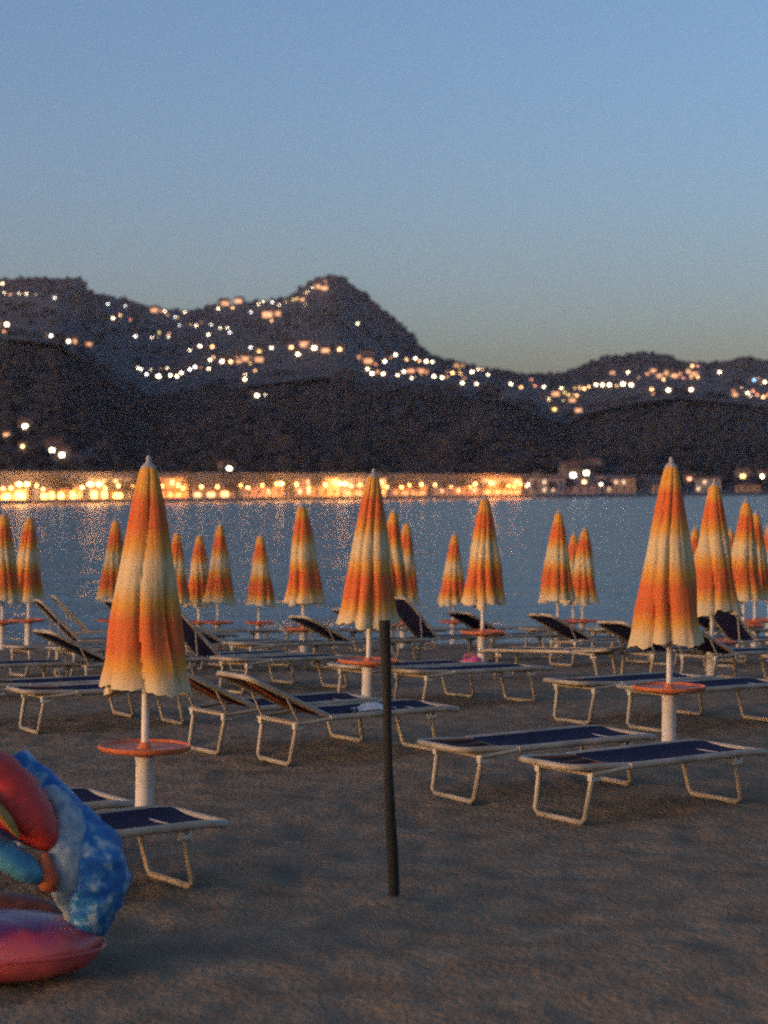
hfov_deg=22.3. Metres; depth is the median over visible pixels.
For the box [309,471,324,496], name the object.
seafront tree
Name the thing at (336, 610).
sun lounger
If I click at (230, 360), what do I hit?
hillside house
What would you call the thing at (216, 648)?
sun lounger
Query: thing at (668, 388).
hillside house
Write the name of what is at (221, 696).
sun lounger
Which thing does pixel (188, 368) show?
hillside house
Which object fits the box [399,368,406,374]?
hillside house
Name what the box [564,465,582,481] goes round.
hillside house
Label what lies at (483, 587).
beach umbrella
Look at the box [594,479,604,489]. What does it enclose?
hillside house
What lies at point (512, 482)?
seafront house
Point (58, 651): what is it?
sun lounger
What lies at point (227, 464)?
hillside house
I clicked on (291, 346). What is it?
hillside house
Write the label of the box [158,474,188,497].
seafront house
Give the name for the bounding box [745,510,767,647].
beach umbrella
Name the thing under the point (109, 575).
beach umbrella
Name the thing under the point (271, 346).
hillside house
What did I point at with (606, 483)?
seafront tree
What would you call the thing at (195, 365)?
hillside house
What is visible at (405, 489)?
seafront house
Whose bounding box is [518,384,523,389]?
hillside house
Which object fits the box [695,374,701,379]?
hillside house
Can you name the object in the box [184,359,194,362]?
hillside house
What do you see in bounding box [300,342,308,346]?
window
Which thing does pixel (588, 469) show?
hillside house
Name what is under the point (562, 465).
hillside house
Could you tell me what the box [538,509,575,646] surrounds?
beach umbrella
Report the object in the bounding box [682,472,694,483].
hillside house
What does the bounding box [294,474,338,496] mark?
seafront house
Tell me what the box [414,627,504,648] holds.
sun lounger
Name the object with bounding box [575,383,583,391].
hillside house
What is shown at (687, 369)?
hillside house
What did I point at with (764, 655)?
sun lounger
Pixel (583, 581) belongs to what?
beach umbrella
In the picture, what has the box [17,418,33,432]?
hillside house
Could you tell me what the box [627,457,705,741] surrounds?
beach umbrella
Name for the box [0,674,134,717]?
sun lounger
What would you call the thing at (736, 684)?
sun lounger
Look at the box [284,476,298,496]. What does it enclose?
seafront tree
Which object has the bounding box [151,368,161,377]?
hillside house
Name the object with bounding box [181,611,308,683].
sun lounger
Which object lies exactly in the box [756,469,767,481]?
hillside house
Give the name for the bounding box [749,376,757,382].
hillside house
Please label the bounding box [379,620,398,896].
wooden post
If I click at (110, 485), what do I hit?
seafront tree
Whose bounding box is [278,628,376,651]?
sun lounger
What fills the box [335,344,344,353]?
hillside house
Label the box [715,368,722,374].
hillside house
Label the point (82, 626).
sun lounger
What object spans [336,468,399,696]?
beach umbrella
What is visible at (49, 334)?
hillside house
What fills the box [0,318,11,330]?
hillside house
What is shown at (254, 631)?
sun lounger
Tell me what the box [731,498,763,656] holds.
beach umbrella
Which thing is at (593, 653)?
sun lounger
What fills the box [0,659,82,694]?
sun lounger
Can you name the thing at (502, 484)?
seafront tree
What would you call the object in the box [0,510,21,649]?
beach umbrella
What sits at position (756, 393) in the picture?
hillside house
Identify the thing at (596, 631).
sun lounger
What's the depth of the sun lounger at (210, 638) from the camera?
25.23 m
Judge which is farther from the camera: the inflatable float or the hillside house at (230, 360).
the hillside house at (230, 360)
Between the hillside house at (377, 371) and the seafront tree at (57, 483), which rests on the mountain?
the hillside house at (377, 371)
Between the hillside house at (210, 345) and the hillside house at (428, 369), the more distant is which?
the hillside house at (210, 345)
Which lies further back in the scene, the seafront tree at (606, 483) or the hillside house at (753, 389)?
the hillside house at (753, 389)
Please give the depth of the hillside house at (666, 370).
2526.96 m
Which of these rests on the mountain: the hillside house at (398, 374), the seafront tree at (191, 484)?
the hillside house at (398, 374)
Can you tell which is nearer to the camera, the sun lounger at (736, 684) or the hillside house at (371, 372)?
the sun lounger at (736, 684)
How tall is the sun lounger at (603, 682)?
0.384 m
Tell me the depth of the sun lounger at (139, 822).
10.01 m
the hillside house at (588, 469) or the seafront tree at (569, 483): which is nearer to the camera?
the seafront tree at (569, 483)
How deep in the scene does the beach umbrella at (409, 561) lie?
34.37 m
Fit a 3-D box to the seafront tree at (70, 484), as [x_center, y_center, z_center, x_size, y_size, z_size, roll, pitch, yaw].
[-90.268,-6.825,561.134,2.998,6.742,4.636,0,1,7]
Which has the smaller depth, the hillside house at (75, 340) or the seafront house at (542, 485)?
the seafront house at (542, 485)
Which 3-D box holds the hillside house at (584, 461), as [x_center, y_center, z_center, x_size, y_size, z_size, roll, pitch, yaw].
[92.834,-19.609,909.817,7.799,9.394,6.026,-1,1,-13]
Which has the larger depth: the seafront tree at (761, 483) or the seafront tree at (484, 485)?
the seafront tree at (761, 483)
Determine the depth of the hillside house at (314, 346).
1820.46 m
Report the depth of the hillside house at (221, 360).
1867.06 m
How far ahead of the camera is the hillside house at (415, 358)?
2498.71 m
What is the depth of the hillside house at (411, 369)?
1912.74 m
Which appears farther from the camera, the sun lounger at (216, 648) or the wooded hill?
the wooded hill
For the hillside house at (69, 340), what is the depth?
1426.93 m
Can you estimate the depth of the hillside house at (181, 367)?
1944.72 m
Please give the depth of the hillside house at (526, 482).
815.96 m
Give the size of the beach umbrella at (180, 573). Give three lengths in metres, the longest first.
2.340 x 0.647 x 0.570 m
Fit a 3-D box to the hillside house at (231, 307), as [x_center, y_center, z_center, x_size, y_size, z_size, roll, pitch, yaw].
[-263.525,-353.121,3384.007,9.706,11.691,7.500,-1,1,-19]
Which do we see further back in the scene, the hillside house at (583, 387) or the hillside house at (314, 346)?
the hillside house at (583, 387)
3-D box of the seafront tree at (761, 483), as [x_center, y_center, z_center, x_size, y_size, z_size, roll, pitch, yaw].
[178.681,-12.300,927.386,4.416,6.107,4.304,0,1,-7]
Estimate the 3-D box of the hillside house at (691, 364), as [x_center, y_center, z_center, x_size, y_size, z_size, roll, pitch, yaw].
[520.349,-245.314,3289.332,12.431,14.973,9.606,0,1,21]
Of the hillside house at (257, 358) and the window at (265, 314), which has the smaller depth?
the hillside house at (257, 358)
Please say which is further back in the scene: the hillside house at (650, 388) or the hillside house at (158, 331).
the hillside house at (158, 331)
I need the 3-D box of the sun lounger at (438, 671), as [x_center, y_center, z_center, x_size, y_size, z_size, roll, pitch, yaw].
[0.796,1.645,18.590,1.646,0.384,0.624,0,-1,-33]
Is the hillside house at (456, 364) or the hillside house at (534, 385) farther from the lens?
the hillside house at (456, 364)
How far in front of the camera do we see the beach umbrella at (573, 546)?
39.23 m
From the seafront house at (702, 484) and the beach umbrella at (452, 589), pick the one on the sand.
the beach umbrella at (452, 589)
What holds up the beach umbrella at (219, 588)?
on the sand
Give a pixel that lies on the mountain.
(121, 363)
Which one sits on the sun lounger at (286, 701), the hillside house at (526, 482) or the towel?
the towel
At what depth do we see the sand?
10.41 m
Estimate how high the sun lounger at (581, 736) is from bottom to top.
0.384 m
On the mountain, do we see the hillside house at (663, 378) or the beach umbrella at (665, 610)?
the hillside house at (663, 378)
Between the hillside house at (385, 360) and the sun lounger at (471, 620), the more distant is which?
the hillside house at (385, 360)
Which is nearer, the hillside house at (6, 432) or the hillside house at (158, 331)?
the hillside house at (6, 432)
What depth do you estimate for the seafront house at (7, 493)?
548.18 m
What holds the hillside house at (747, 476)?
on the wooded hill
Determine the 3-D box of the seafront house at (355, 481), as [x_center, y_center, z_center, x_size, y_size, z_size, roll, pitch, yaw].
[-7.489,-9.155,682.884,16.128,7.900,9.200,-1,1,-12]
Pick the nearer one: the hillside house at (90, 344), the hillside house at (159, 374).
the hillside house at (90, 344)
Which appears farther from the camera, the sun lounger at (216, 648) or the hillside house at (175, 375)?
the hillside house at (175, 375)
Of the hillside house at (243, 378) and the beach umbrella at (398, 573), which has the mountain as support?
the hillside house at (243, 378)
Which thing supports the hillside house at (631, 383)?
on the mountain
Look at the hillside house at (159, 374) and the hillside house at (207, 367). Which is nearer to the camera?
the hillside house at (159, 374)
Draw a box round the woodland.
[0,274,767,493]
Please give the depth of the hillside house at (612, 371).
2704.78 m
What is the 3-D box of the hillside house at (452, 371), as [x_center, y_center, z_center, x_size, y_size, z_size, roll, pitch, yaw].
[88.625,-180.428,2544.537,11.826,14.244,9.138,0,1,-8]
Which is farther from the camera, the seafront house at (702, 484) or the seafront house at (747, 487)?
the seafront house at (747, 487)
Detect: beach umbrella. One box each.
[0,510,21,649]
[11,514,45,644]
[96,517,122,622]
[98,455,192,806]
[171,530,190,605]
[183,532,214,627]
[202,522,234,632]
[245,533,275,638]
[283,501,325,652]
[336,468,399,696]
[387,508,408,652]
[399,521,419,647]
[437,532,465,643]
[460,494,506,661]
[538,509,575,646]
[559,532,590,640]
[567,526,598,643]
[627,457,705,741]
[691,525,699,558]
[694,478,742,675]
[728,527,741,618]
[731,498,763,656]
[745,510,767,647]
[756,525,767,643]
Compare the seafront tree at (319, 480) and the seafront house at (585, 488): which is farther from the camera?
the seafront house at (585, 488)
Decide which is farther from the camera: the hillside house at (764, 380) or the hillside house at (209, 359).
the hillside house at (764, 380)
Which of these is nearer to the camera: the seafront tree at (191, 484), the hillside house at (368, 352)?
the seafront tree at (191, 484)
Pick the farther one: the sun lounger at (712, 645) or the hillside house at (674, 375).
the hillside house at (674, 375)
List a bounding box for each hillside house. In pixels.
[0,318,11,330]
[1,329,7,334]
[3,430,12,435]
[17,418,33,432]
[18,441,29,450]
[45,331,54,338]
[45,442,58,455]
[48,438,63,445]
[55,446,72,459]
[64,337,73,347]
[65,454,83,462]
[66,335,77,346]
[85,340,94,349]
[110,315,117,320]
[132,333,137,339]
[135,365,140,371]
[144,371,150,377]
[150,305,160,314]
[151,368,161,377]
[153,370,165,379]
[156,329,161,334]
[166,371,169,379]
[167,370,176,378]
[171,372,180,378]
[177,365,185,369]
[177,369,184,375]
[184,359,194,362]
[185,365,192,372]
[191,363,198,369]
[195,342,203,349]
[204,365,211,371]
[205,331,210,337]
[206,342,215,350]
[206,356,212,363]
[213,354,223,364]
[217,298,230,307]
[217,356,226,364]
[218,460,236,469]
[226,357,234,364]
[229,305,234,309]
[233,352,242,357]
[234,296,243,304]
[235,358,242,364]
[238,353,249,362]
[239,375,248,382]
[243,351,254,357]
[250,389,261,399]
[251,353,265,364]
[255,346,264,353]
[261,308,274,320]
[268,344,275,350]
[272,307,282,317]
[287,342,296,351]
[293,349,302,358]
[298,338,310,349]
[300,297,306,302]
[309,341,323,352]
[312,281,324,291]
[317,278,328,283]
[320,284,329,292]
[321,345,330,354]
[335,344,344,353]
[360,350,373,355]
[360,355,374,367]
[363,365,370,371]
[367,369,375,377]
[373,368,379,375]
[380,357,388,365]
[380,369,387,377]
[391,351,398,358]
[395,372,401,377]
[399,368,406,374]
[404,356,410,363]
[406,366,415,373]
[412,355,418,362]
[415,365,425,376]
[422,357,429,366]
[426,366,430,376]
[427,372,437,379]
[438,373,445,379]
[447,368,456,376]
[453,362,461,367]
[458,379,465,386]
[464,364,473,371]
[467,367,475,375]
[473,380,479,386]
[507,380,514,386]
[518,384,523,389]
[524,480,528,488]
[531,383,537,387]
[532,471,542,475]
[540,393,550,400]
[545,395,551,401]
[549,403,559,413]
[550,388,561,398]
[559,461,581,477]
[561,388,570,394]
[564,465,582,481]
[565,391,573,397]
[567,395,576,405]
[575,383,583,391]
[575,406,583,415]
[577,460,592,464]
[578,475,589,482]
[580,384,587,392]
[582,464,593,480]
[585,458,603,466]
[592,380,597,387]
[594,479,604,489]
[595,474,606,478]
[597,380,604,388]
[603,380,613,388]
[609,369,615,375]
[618,378,628,386]
[624,369,630,374]
[626,380,635,387]
[644,370,650,375]
[647,385,654,391]
[648,366,656,373]
[654,371,664,378]
[660,376,667,381]
[663,368,674,376]
[663,385,672,392]
[668,371,678,381]
[674,370,682,376]
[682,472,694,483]
[685,366,697,374]
[686,385,695,394]
[689,362,696,367]
[690,369,699,377]
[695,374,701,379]
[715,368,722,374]
[732,391,739,397]
[735,467,750,481]
[742,389,751,395]
[745,474,758,478]
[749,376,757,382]
[749,387,756,393]
[754,391,762,397]
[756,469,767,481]
[758,393,766,401]
[760,378,767,383]
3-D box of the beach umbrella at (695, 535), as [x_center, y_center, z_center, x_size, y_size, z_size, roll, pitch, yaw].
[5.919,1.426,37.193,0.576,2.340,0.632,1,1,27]
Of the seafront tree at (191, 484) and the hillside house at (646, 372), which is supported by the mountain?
the hillside house at (646, 372)
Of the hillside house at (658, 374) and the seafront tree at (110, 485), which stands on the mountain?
the hillside house at (658, 374)
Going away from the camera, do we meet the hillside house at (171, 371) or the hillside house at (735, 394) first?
the hillside house at (171, 371)
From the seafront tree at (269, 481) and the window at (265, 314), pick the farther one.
the window at (265, 314)
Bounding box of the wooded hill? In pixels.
[0,330,767,498]
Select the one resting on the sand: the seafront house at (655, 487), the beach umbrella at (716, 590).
the beach umbrella at (716, 590)
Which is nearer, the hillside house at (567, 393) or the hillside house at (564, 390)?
the hillside house at (567, 393)
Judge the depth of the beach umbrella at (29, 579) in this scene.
32.88 m
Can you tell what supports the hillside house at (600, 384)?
on the mountain
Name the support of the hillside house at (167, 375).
on the mountain
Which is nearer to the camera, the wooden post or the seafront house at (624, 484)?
the wooden post
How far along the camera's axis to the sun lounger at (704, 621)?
29.05 m
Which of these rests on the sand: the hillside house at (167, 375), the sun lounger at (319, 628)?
the sun lounger at (319, 628)
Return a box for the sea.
[0,495,767,643]
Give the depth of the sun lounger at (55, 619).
26.08 m
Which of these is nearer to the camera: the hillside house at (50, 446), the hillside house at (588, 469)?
the hillside house at (50, 446)
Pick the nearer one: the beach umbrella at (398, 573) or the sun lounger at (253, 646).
the sun lounger at (253, 646)
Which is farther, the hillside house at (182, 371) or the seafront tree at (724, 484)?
the hillside house at (182, 371)
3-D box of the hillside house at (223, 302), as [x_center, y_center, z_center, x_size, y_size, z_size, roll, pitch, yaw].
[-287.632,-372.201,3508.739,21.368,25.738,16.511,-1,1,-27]
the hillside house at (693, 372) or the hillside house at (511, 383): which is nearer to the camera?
the hillside house at (511, 383)
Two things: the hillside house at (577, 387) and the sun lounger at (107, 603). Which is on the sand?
the sun lounger at (107, 603)
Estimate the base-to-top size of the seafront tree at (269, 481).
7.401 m
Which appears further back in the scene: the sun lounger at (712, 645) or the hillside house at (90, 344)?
the hillside house at (90, 344)
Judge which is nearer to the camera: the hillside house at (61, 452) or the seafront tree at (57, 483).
the seafront tree at (57, 483)
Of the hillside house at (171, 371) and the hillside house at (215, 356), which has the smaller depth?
the hillside house at (171, 371)
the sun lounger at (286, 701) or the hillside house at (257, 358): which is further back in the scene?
the hillside house at (257, 358)
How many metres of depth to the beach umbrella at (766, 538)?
35.47 m
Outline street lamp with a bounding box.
[16,483,21,499]
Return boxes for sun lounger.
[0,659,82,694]
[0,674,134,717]
[0,805,228,888]
[1,643,105,676]
[6,683,184,733]
[32,629,213,695]
[33,599,106,658]
[45,646,185,676]
[51,595,107,637]
[70,787,133,810]
[103,599,228,665]
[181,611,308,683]
[185,626,298,669]
[187,672,382,754]
[188,629,281,651]
[200,627,227,649]
[208,632,238,651]
[209,653,362,693]
[216,671,459,766]
[222,640,351,671]
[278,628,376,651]
[288,615,428,668]
[327,659,486,697]
[332,608,445,651]
[391,663,552,700]
[395,596,504,660]
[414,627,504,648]
[416,725,656,804]
[448,611,564,660]
[476,626,553,646]
[478,646,625,678]
[518,628,611,647]
[519,739,767,824]
[528,613,649,666]
[543,672,720,724]
[585,628,665,652]
[596,620,745,677]
[616,677,767,731]
[649,634,755,664]
[678,630,767,678]
[698,616,767,653]
[709,610,767,666]
[760,654,767,660]
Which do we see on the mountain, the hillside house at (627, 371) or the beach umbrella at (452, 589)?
the hillside house at (627, 371)
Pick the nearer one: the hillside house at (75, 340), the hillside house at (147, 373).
the hillside house at (75, 340)
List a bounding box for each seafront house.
[0,484,27,499]
[32,484,81,498]
[87,473,131,498]
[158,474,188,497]
[192,484,233,497]
[238,484,283,496]
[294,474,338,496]
[339,474,385,495]
[390,483,427,495]
[433,483,479,494]
[481,475,520,494]
[528,475,564,493]
[567,483,600,493]
[604,476,635,492]
[652,483,659,492]
[695,476,720,492]
[735,483,760,491]
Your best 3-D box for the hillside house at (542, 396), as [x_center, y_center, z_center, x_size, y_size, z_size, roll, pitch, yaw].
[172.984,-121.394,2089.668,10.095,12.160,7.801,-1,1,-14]
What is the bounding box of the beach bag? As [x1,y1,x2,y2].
[461,653,481,661]
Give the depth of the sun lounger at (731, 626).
24.77 m
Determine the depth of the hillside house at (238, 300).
3568.20 m
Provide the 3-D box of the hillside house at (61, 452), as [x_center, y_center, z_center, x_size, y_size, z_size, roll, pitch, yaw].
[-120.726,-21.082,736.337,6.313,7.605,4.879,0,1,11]
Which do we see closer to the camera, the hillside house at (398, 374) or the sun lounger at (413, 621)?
the sun lounger at (413, 621)
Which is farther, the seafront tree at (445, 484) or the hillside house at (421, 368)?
the hillside house at (421, 368)
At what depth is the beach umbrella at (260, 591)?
38.86 m
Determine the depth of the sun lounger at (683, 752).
12.20 m
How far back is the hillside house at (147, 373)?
1801.35 m
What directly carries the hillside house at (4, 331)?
on the mountain
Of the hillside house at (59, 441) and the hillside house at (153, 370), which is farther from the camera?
the hillside house at (153, 370)
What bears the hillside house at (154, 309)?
on the mountain
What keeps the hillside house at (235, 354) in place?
on the mountain
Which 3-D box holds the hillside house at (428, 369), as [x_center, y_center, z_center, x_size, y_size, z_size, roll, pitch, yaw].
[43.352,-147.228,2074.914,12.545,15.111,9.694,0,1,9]
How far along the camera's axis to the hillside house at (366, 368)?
1633.06 m
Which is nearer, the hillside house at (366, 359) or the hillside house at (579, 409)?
the hillside house at (579, 409)
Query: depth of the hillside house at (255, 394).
1373.44 m
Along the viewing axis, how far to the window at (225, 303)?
3502.01 m
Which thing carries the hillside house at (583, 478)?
on the wooded hill
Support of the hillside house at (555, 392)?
on the mountain
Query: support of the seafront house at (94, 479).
on the shore
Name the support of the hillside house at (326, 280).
on the mountain
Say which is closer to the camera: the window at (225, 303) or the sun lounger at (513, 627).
the sun lounger at (513, 627)
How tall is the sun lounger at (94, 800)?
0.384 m
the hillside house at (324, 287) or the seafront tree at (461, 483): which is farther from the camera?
the hillside house at (324, 287)
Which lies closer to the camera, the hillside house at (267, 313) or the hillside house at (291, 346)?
the hillside house at (291, 346)
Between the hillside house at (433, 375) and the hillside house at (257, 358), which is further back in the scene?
the hillside house at (433, 375)
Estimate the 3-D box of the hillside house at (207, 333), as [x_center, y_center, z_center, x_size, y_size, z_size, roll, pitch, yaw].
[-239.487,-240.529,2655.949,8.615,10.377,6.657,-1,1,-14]
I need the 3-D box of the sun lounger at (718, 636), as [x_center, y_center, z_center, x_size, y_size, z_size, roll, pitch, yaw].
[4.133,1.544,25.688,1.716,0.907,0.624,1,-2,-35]
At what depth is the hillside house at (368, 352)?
1803.08 m
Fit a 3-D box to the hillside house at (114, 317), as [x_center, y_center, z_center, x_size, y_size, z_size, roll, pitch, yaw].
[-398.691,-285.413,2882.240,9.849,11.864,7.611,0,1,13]
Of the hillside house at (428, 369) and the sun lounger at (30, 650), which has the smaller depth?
the sun lounger at (30, 650)
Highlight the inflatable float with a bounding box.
[0,749,131,982]
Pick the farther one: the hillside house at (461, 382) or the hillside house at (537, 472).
the hillside house at (461, 382)
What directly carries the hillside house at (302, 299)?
on the mountain
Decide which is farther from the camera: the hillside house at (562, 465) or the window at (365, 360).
the window at (365, 360)
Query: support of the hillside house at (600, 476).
on the wooded hill
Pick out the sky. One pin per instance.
(526, 186)
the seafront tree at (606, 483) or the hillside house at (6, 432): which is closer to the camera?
the hillside house at (6, 432)
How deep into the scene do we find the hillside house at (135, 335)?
2551.28 m
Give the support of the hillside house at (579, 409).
on the mountain
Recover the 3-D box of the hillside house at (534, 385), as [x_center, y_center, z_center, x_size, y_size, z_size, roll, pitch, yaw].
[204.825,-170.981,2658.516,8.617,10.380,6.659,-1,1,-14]
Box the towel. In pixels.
[349,702,395,711]
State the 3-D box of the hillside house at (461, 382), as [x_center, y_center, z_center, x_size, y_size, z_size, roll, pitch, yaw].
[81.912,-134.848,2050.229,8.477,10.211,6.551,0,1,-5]
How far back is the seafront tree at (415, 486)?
696.21 m
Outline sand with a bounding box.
[0,641,767,1023]
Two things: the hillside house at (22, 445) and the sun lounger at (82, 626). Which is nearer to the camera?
the sun lounger at (82, 626)
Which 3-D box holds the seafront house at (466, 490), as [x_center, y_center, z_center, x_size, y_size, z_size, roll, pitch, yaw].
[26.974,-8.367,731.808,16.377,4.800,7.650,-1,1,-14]
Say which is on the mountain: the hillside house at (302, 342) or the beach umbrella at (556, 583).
the hillside house at (302, 342)
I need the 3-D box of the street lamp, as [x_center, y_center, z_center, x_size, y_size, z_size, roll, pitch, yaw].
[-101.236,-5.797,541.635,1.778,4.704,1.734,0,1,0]
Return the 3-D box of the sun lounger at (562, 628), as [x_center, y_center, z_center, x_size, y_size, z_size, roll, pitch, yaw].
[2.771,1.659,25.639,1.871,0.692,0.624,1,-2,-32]
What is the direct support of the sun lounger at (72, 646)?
on the sand
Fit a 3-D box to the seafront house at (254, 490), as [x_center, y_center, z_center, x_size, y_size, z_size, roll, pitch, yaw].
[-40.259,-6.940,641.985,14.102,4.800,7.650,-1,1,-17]
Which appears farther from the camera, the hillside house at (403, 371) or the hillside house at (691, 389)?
the hillside house at (403, 371)
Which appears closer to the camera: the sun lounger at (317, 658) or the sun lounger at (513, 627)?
the sun lounger at (317, 658)
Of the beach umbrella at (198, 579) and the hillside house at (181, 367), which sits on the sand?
the beach umbrella at (198, 579)
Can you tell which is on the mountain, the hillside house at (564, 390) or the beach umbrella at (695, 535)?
the hillside house at (564, 390)
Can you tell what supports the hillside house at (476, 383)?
on the mountain
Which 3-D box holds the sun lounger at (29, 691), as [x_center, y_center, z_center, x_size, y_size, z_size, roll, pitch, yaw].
[-2.380,1.652,16.680,1.646,0.384,0.624,0,0,-29]
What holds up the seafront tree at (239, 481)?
on the shore
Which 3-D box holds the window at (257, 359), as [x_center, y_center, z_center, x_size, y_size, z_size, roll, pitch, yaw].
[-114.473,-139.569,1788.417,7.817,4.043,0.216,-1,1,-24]
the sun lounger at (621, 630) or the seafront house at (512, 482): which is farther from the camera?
the seafront house at (512, 482)
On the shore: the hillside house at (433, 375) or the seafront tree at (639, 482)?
the seafront tree at (639, 482)
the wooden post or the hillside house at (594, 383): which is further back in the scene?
the hillside house at (594, 383)
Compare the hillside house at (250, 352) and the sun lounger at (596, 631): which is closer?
the sun lounger at (596, 631)
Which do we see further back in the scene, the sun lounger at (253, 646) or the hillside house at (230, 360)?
the hillside house at (230, 360)
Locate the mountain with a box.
[0,275,767,424]
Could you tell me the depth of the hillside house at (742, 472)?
993.48 m
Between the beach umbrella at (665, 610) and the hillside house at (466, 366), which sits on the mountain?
the hillside house at (466, 366)
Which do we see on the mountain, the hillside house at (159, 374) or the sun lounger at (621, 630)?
the hillside house at (159, 374)
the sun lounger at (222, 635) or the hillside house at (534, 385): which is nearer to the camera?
the sun lounger at (222, 635)
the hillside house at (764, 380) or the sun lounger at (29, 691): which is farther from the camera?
the hillside house at (764, 380)
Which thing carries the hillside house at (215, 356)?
on the mountain
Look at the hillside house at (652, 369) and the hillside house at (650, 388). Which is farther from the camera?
the hillside house at (652, 369)
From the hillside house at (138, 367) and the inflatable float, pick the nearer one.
the inflatable float
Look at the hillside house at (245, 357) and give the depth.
1866.86 m
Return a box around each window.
[222,301,228,305]
[255,357,262,361]
[263,312,271,316]
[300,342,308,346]
[364,359,371,362]
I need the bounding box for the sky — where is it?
[0,0,767,373]
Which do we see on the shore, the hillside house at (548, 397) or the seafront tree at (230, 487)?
the seafront tree at (230, 487)
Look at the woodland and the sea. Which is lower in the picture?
the sea
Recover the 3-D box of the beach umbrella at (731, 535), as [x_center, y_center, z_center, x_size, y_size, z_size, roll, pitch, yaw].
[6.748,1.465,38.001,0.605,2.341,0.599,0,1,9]
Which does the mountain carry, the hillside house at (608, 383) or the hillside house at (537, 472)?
the hillside house at (608, 383)
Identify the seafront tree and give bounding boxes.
[48,476,66,498]
[65,477,74,498]
[103,480,119,498]
[119,480,134,498]
[184,478,196,497]
[224,483,236,496]
[233,473,244,496]
[261,475,277,496]
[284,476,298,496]
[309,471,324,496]
[389,478,400,495]
[410,483,420,495]
[439,480,450,494]
[455,475,467,494]
[479,482,488,493]
[496,480,507,494]
[532,481,538,493]
[548,481,556,493]
[565,478,575,493]
[601,477,613,493]
[635,478,644,492]
[721,481,728,487]
[755,480,763,486]
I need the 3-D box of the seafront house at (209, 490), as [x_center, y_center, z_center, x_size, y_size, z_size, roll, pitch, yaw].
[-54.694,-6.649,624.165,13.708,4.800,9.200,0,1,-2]
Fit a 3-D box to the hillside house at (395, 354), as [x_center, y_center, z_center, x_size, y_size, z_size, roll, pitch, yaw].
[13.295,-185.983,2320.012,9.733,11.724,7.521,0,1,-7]
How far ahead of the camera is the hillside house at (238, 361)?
1846.20 m
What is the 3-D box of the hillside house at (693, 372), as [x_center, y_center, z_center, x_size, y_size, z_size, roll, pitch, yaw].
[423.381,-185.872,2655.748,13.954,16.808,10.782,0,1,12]
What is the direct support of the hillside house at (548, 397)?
on the mountain
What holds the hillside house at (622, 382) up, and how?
on the mountain
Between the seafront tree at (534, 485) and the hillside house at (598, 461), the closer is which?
the seafront tree at (534, 485)
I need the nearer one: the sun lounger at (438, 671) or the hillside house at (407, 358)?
the sun lounger at (438, 671)
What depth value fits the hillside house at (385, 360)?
1940.28 m
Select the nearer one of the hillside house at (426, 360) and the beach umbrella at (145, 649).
the beach umbrella at (145, 649)
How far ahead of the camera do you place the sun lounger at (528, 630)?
29.76 m
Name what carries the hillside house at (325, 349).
on the mountain
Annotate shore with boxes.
[0,492,767,505]
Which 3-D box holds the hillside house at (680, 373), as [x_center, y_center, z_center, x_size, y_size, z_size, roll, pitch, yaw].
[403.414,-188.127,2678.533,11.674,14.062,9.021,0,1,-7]
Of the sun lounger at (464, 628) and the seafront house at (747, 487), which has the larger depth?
the seafront house at (747, 487)
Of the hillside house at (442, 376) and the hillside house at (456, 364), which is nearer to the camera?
the hillside house at (442, 376)
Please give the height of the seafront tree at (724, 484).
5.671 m
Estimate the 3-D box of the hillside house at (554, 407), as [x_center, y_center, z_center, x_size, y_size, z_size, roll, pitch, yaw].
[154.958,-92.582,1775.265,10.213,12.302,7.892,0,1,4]
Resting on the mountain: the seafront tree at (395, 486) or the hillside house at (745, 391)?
the hillside house at (745, 391)
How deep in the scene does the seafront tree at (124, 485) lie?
577.58 m
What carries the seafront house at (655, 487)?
on the shore
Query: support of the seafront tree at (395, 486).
on the shore
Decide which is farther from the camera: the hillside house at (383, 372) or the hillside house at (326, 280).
the hillside house at (326, 280)
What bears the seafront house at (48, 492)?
on the shore
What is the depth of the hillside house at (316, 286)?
3268.78 m
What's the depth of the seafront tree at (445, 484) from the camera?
712.67 m
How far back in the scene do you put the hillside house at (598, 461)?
921.67 m
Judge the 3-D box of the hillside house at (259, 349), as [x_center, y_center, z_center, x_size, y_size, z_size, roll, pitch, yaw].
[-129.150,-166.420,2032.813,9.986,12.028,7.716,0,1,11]
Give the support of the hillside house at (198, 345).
on the mountain
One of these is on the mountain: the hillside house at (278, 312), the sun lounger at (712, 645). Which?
the hillside house at (278, 312)
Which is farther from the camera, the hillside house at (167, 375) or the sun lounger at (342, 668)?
the hillside house at (167, 375)
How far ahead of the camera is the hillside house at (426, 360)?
2687.05 m
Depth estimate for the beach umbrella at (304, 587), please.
27.48 m
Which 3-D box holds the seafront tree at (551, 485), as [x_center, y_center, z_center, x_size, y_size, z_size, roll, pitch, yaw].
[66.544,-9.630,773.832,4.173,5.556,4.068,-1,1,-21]
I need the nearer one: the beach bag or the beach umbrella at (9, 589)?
the beach bag
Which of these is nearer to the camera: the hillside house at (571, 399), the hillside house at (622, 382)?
the hillside house at (571, 399)
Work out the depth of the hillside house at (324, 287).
3212.85 m
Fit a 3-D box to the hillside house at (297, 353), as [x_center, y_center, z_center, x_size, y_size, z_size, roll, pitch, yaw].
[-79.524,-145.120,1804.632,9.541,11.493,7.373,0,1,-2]

